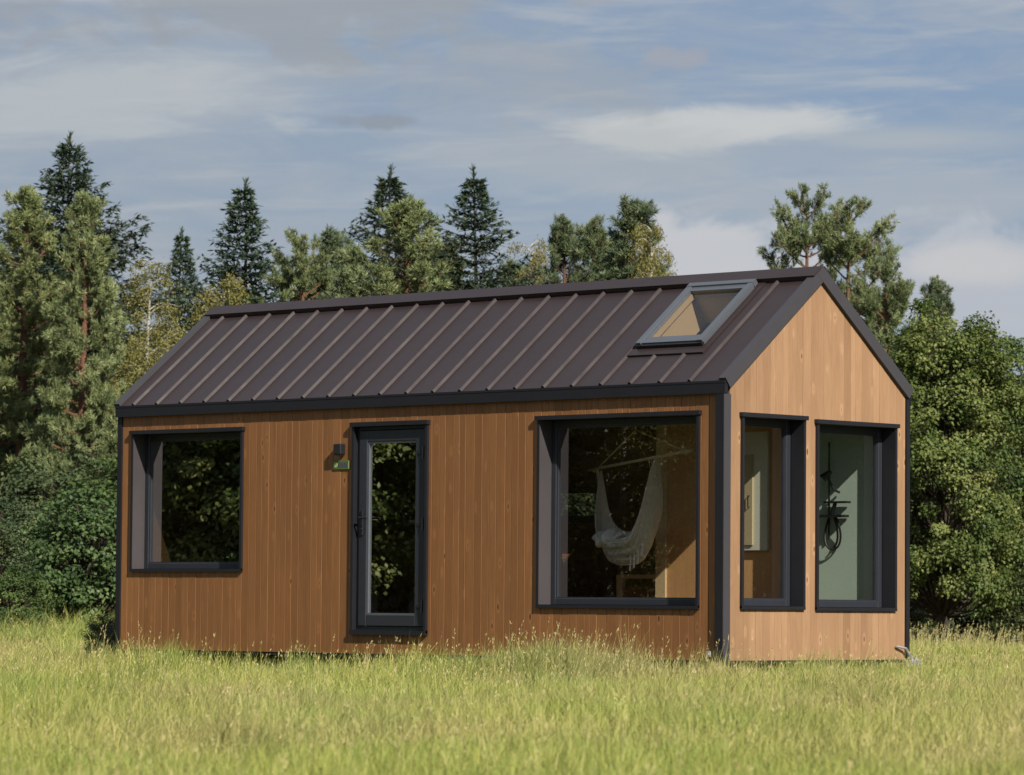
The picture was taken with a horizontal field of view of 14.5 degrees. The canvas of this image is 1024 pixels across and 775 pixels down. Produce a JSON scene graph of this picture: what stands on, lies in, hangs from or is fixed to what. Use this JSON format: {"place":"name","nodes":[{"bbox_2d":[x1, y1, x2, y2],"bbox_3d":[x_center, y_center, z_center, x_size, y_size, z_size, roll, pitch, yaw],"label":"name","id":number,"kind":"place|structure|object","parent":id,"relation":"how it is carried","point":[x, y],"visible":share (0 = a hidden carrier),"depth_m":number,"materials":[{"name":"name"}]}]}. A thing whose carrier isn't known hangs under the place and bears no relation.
{"place":"outdoors","nodes":[
{"label":"outdoors","id":0,"kind":"place"},
{"bbox_2d":[180,302,204,334],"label":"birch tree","id":1,"kind":"object","parent":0,"point":[192,314],"depth_m":91.95,"materials":[{"name":"green plant"}]},
{"bbox_2d":[223,285,268,302],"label":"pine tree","id":2,"kind":"object","parent":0,"point":[253,296],"depth_m":116.92,"materials":[{"name":"green plant"}]},
{"bbox_2d":[0,0,1023,382],"label":"sky","id":3,"kind":"structure","parent":0,"point":[708,111],"materials":[{"name":"blue"}]},
{"bbox_2d":[0,595,1023,774],"bbox_3d":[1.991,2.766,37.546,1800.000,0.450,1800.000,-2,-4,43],"label":"ground","id":4,"kind":"structure","parent":0,"point":[492,752],"depth_m":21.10,"materials":[{"name":"green plant"}]},
{"bbox_2d":[0,235,32,440],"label":"pine tree","id":5,"kind":"object","parent":4,"relation":"on","point":[15,354],"visible":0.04,"depth_m":83.95,"materials":[{"name":"green plant"}]},
{"bbox_2d":[0,518,55,615],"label":"dark bush","id":6,"kind":"object","parent":4,"relation":"on","point":[17,558],"visible":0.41,"depth_m":67.95,"materials":[{"name":"green plant"}]},
{"bbox_2d":[0,563,66,635],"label":"hazel bush","id":7,"kind":"object","parent":4,"relation":"on","point":[23,594],"visible":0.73,"depth_m":63.75,"materials":[{"name":"green plant"}]},
{"bbox_2d":[4,537,77,597],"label":"hazel bush","id":8,"kind":"object","parent":4,"relation":"on","point":[31,568],"visible":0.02,"depth_m":69.58,"materials":[{"name":"green plant"}]},
{"bbox_2d":[0,418,88,483],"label":"broadleaf tree","id":9,"kind":"object","parent":4,"relation":"on","point":[8,452],"visible":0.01,"depth_m":81.99,"materials":[{"name":"green plant"}]},
{"bbox_2d":[0,495,95,610],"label":"dark bush","id":10,"kind":"object","parent":4,"relation":"on","point":[22,517],"visible":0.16,"depth_m":69.43,"materials":[{"name":"green plant"}]},
{"bbox_2d":[0,183,96,504],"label":"pine tree","id":11,"kind":"object","parent":4,"relation":"on","point":[28,216],"visible":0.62,"depth_m":81.01,"materials":[{"name":"green plant"}]},
{"bbox_2d":[27,289,88,422],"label":"pine tree","id":12,"kind":"object","parent":4,"relation":"on","point":[47,354],"visible":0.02,"depth_m":91.59,"materials":[{"name":"green plant"}]},
{"bbox_2d":[0,452,116,549],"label":"dark bush","id":13,"kind":"object","parent":4,"relation":"on","point":[26,488],"visible":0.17,"depth_m":76.36,"materials":[{"name":"green plant"}]},
{"bbox_2d":[5,483,116,630],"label":"hazel bush","id":14,"kind":"object","parent":4,"relation":"on","point":[76,578],"visible":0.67,"depth_m":65.43,"materials":[{"name":"green plant"}]},
{"bbox_2d":[25,455,116,597],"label":"hazel bush","id":15,"kind":"object","parent":4,"relation":"on","point":[106,492],"visible":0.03,"depth_m":72.72,"materials":[{"name":"green plant"}]},
{"bbox_2d":[17,190,129,524],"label":"pine tree","id":16,"kind":"object","parent":4,"relation":"on","point":[68,328],"visible":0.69,"depth_m":77.97,"materials":[{"name":"green plant"}]},
{"bbox_2d":[53,417,116,480],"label":"broadleaf tree","id":17,"kind":"object","parent":4,"relation":"on","point":[95,455],"depth_m":82.02,"materials":[{"name":"green plant"}]},
{"bbox_2d":[79,614,114,653],"bbox_3d":[-4.624,3.002,46.980,0.939,0.726,0.924,1,-3,-14],"label":"dark bush","id":18,"kind":"object","parent":4,"relation":"on","point":[98,624],"visible":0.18,"depth_m":46.92,"materials":[{"name":"green plant"}]},
{"bbox_2d":[0,130,202,403],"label":"spruce tree","id":19,"kind":"object","parent":4,"relation":"on","point":[48,264],"visible":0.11,"depth_m":93.09,"materials":[{"name":"green plant"}]},
{"bbox_2d":[83,624,138,657],"bbox_3d":[-4.480,2.991,45.728,0.840,0.605,0.854,1,-3,-16],"label":"dark bush","id":20,"kind":"object","parent":4,"relation":"on","point":[108,635],"visible":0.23,"depth_m":45.60,"materials":[{"name":"green plant"}]},
{"bbox_2d":[72,336,159,434],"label":"birch tree","id":21,"kind":"object","parent":4,"relation":"on","point":[120,374],"visible":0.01,"depth_m":89.53,"materials":[{"name":"green plant"}]},
{"bbox_2d":[86,253,194,483],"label":"birch tree","id":22,"kind":"object","parent":4,"relation":"on","point":[147,362],"visible":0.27,"depth_m":80.07,"materials":[{"name":"green plant"}]},
{"bbox_2d":[144,226,209,346],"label":"spruce tree","id":23,"kind":"object","parent":4,"relation":"on","point":[182,260],"visible":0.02,"depth_m":100.19,"materials":[{"name":"green plant"}]},
{"bbox_2d":[110,270,251,456],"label":"birch tree","id":24,"kind":"object","parent":4,"relation":"on","point":[227,283],"visible":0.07,"depth_m":84.00,"materials":[{"name":"green plant"}]},
{"bbox_2d":[131,176,298,381],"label":"spruce tree","id":25,"kind":"object","parent":4,"relation":"on","point":[249,205],"visible":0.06,"depth_m":88.13,"materials":[{"name":"green plant"}]},
{"bbox_2d":[259,225,343,302],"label":"pine tree","id":26,"kind":"object","parent":4,"relation":"on","point":[300,278],"visible":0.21,"depth_m":84.19,"materials":[{"name":"green plant"}]},
{"bbox_2d":[305,224,354,299],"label":"pine tree","id":27,"kind":"object","parent":4,"relation":"on","point":[332,239],"visible":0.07,"depth_m":93.13,"materials":[{"name":"green plant"}]},
{"bbox_2d":[327,243,374,297],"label":"pine tree","id":28,"kind":"object","parent":4,"relation":"on","point":[350,273],"visible":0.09,"depth_m":88.14,"materials":[{"name":"green plant"}]},
{"bbox_2d":[353,194,456,296],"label":"pine tree","id":29,"kind":"object","parent":4,"relation":"on","point":[410,217],"visible":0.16,"depth_m":82.98,"materials":[{"name":"green plant"}]},
{"bbox_2d":[336,163,490,295],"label":"spruce tree","id":30,"kind":"object","parent":4,"relation":"on","point":[393,186],"visible":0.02,"depth_m":99.21,"materials":[{"name":"green plant"}]},
{"bbox_2d":[428,242,466,290],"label":"pine tree","id":31,"kind":"object","parent":4,"relation":"on","point":[447,248],"depth_m":94.19,"materials":[{"name":"green plant"}]},
{"bbox_2d":[376,164,545,293],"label":"spruce tree","id":32,"kind":"object","parent":4,"relation":"on","point":[475,224],"visible":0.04,"depth_m":90.16,"materials":[{"name":"green plant"}]},
{"bbox_2d":[495,258,534,287],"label":"pine tree","id":33,"kind":"object","parent":4,"relation":"on","point":[522,268],"visible":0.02,"depth_m":96.10,"materials":[{"name":"green plant"}]},
{"bbox_2d":[114,266,921,672],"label":"tiny house","id":34,"kind":"structure","parent":4,"relation":"on","point":[478,432],"depth_m":40.10,"materials":[{"name":"brown wood"}]},
{"bbox_2d":[129,427,244,571],"bbox_3d":[-3.398,1.205,42.857,1.795,1.521,0.269,-2,-4,43],"label":"window","id":35,"kind":"structure","parent":34,"relation":"in","point":[187,506],"depth_m":43.04,"materials":[{"name":"metal"}]},
{"bbox_2d":[333,444,344,455],"bbox_3d":[-1.770,0.636,41.175,0.112,0.118,0.075,-2,-4,43],"label":"wall lamp","id":36,"kind":"object","parent":34,"relation":"attached to","point":[338,449],"visible":1,"depth_m":41.14,"materials":[{"name":"black metal"}]},
{"bbox_2d":[333,460,349,469],"bbox_3d":[-1.748,0.793,41.187,0.243,0.094,0.014,-2,-4,43],"label":"name sign","id":37,"kind":"object","parent":34,"relation":"attached to","point":[340,464],"visible":1,"depth_m":41.18,"materials":[{"name":"green ceramic"}]},
{"bbox_2d":[349,420,429,635],"bbox_3d":[-1.217,1.423,40.691,1.111,2.161,0.173,-2,-4,43],"label":"door","id":38,"kind":"structure","parent":34,"relation":"in","point":[390,459],"depth_m":40.73,"materials":[{"name":"metal"}]},
{"bbox_2d":[561,486,597,522],"bbox_3d":[0.692,1.239,42.570,0.940,0.416,0.269,-2,-4,43],"label":"window","id":39,"kind":"structure","parent":34,"relation":"in","point":[590,489],"depth_m":42.39,"materials":[{"name":"metal"}]},
{"bbox_2d":[562,554,598,596],"bbox_3d":[0.641,2.181,41.612,0.400,0.920,0.402,-1,-3,20],"label":"dining chair","id":40,"kind":"object","parent":34,"relation":"on","point":[580,557],"visible":0.55,"depth_m":41.79,"materials":[{"name":"brown wood"}]},
{"bbox_2d":[534,410,701,608],"bbox_3d":[1.075,1.187,38.633,2.119,1.872,0.269,-2,-4,43],"label":"window","id":41,"kind":"structure","parent":34,"relation":"in","point":[548,512],"depth_m":39.23,"materials":[{"name":"metal"}]},
{"bbox_2d":[616,574,654,596],"bbox_3d":[1.525,2.238,40.490,0.740,0.700,0.610,-2,-4,43],"label":"timber bench","id":42,"kind":"object","parent":34,"relation":"on","point":[622,590],"visible":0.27,"depth_m":40.40,"materials":[{"name":"brown wood"}]},
{"bbox_2d":[587,426,693,570],"bbox_3d":[1.249,0.849,39.451,1.374,1.902,0.402,-2,-4,43],"label":"hammock chair","id":43,"kind":"object","parent":34,"relation":"hanging from","point":[633,546],"visible":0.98,"depth_m":39.35,"materials":[{"name":"fabric"}]},
{"bbox_2d":[592,527,624,547],"bbox_3d":[0.954,1.482,39.568,0.360,0.201,0.272,9,23,43],"label":"cushion","id":44,"kind":"object","parent":43,"relation":"on","point":[613,533],"visible":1,"depth_m":39.50,"materials":[{"name":"white fabric"}]},
{"bbox_2d":[744,431,769,550],"bbox_3d":[2.220,1.010,39.060,0.670,1.150,0.088,-2,-4,43],"label":"wall cabinet","id":45,"kind":"object","parent":34,"relation":"attached to","point":[757,498],"depth_m":38.92,"materials":[{"name":"white wood"}]},
{"bbox_2d":[744,455,753,544],"bbox_3d":[2.167,1.096,39.094,0.460,0.880,0.018,-2,-4,43],"label":"cabinet door","id":46,"kind":"structure","parent":45,"relation":"in","point":[748,512],"depth_m":38.96,"materials":[{"name":"white wood"}]},
{"bbox_2d":[739,412,808,609],"bbox_3d":[2.409,1.182,38.184,0.254,1.854,0.980,-2,-4,43],"label":"window","id":47,"kind":"structure","parent":34,"relation":"in","point":[793,427],"depth_m":38.47,"materials":[{"name":"metal"}]},
{"bbox_2d":[819,442,850,550],"bbox_3d":[3.141,1.078,39.917,0.410,1.079,0.231,-2,-4,43],"label":"shower set","id":48,"kind":"object","parent":34,"relation":"attached to","point":[825,476],"visible":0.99,"depth_m":39.92,"materials":[{"name":"black metal"}]},
{"bbox_2d":[814,419,899,610],"bbox_3d":[3.279,1.253,39.104,0.254,1.837,1.283,-2,-4,43],"label":"window","id":49,"kind":"structure","parent":34,"relation":"in","point":[885,440],"depth_m":39.50,"materials":[{"name":"metal"}]},
{"bbox_2d":[503,234,553,285],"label":"birch tree","id":50,"kind":"object","parent":4,"relation":"on","point":[536,259],"visible":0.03,"depth_m":92.95,"materials":[{"name":"green plant"}]},
{"bbox_2d":[534,212,581,284],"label":"pine tree","id":51,"kind":"object","parent":4,"relation":"on","point":[562,231],"visible":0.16,"depth_m":90.14,"materials":[{"name":"green plant"}]},
{"bbox_2d":[561,493,594,515],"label":"broadleaf tree","id":52,"kind":"object","parent":4,"relation":"on","point":[580,495],"visible":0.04,"depth_m":82.68,"materials":[{"name":"green plant"}]},
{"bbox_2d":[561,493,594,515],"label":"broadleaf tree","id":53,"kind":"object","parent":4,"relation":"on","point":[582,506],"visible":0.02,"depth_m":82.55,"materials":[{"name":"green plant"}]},
{"bbox_2d":[568,212,609,282],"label":"pine tree","id":54,"kind":"object","parent":4,"relation":"on","point":[592,242],"visible":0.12,"depth_m":88.15,"materials":[{"name":"green plant"}]},
{"bbox_2d":[595,232,629,279],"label":"pine tree","id":55,"kind":"object","parent":4,"relation":"on","point":[609,246],"depth_m":92.06,"materials":[{"name":"green plant"}]},
{"bbox_2d":[573,192,673,511],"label":"pine tree","id":56,"kind":"object","parent":4,"relation":"on","point":[618,267],"visible":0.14,"depth_m":85.04,"materials":[{"name":"green plant"}]},
{"bbox_2d":[585,217,675,507],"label":"birch tree","id":57,"kind":"object","parent":4,"relation":"on","point":[650,258],"visible":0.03,"depth_m":82.88,"materials":[{"name":"green plant"}]},
{"bbox_2d":[649,245,677,275],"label":"birch tree","id":58,"kind":"object","parent":4,"relation":"on","point":[669,260],"depth_m":87.75,"materials":[{"name":"green plant"}]},
{"bbox_2d":[756,180,869,294],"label":"pine tree","id":59,"kind":"object","parent":4,"relation":"on","point":[792,240],"visible":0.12,"depth_m":84.27,"materials":[{"name":"green plant"}]},
{"bbox_2d":[811,194,914,411],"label":"pine tree","id":60,"kind":"object","parent":4,"relation":"on","point":[856,246],"visible":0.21,"depth_m":82.07,"materials":[{"name":"green plant"}]},
{"bbox_2d":[844,254,935,489],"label":"pine tree","id":61,"kind":"object","parent":4,"relation":"on","point":[894,304],"visible":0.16,"depth_m":80.17,"materials":[{"name":"green plant"}]},
{"bbox_2d":[881,337,962,614],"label":"broadleaf tree","id":62,"kind":"object","parent":4,"relation":"on","point":[952,471],"depth_m":85.73,"materials":[{"name":"green plant"}]},
{"bbox_2d":[910,484,952,640],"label":"broadleaf tree","id":63,"kind":"object","parent":4,"relation":"on","point":[922,618],"depth_m":82.47,"materials":[{"name":"green plant"}]},
{"bbox_2d":[919,275,963,638],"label":"pine tree","id":64,"kind":"object","parent":4,"relation":"on","point":[935,287],"visible":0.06,"depth_m":90.15,"materials":[{"name":"green plant"}]},
{"bbox_2d":[885,297,1023,643],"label":"broadleaf tree","id":65,"kind":"object","parent":4,"relation":"on","point":[991,537],"visible":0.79,"depth_m":71.32,"materials":[{"name":"green plant"}]},
{"bbox_2d":[924,387,991,641],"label":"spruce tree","id":66,"kind":"object","parent":4,"relation":"on","point":[968,621],"depth_m":102.52,"materials":[{"name":"green plant"}]},
{"bbox_2d":[911,420,1023,640],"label":"broadleaf tree","id":67,"kind":"object","parent":4,"relation":"on","point":[961,620],"visible":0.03,"depth_m":86.04,"materials":[{"name":"green plant"}]},
{"bbox_2d":[919,335,1023,627],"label":"broadleaf tree","id":68,"kind":"object","parent":4,"relation":"on","point":[1018,477],"visible":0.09,"depth_m":76.35,"materials":[{"name":"green plant"}]},
{"bbox_2d":[953,461,1023,640],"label":"broadleaf tree","id":69,"kind":"object","parent":4,"relation":"on","point":[986,617],"visible":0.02,"depth_m":86.58,"materials":[{"name":"green plant"}]},
{"bbox_2d":[965,406,1023,640],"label":"broadleaf tree","id":70,"kind":"object","parent":4,"relation":"on","point":[1001,445],"visible":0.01,"depth_m":94.16,"materials":[{"name":"green plant"}]},
{"bbox_2d":[987,567,1023,645],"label":"dark bush","id":71,"kind":"object","parent":4,"relation":"on","point":[1018,618],"visible":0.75,"depth_m":71.69,"materials":[{"name":"green plant"}]}
]}

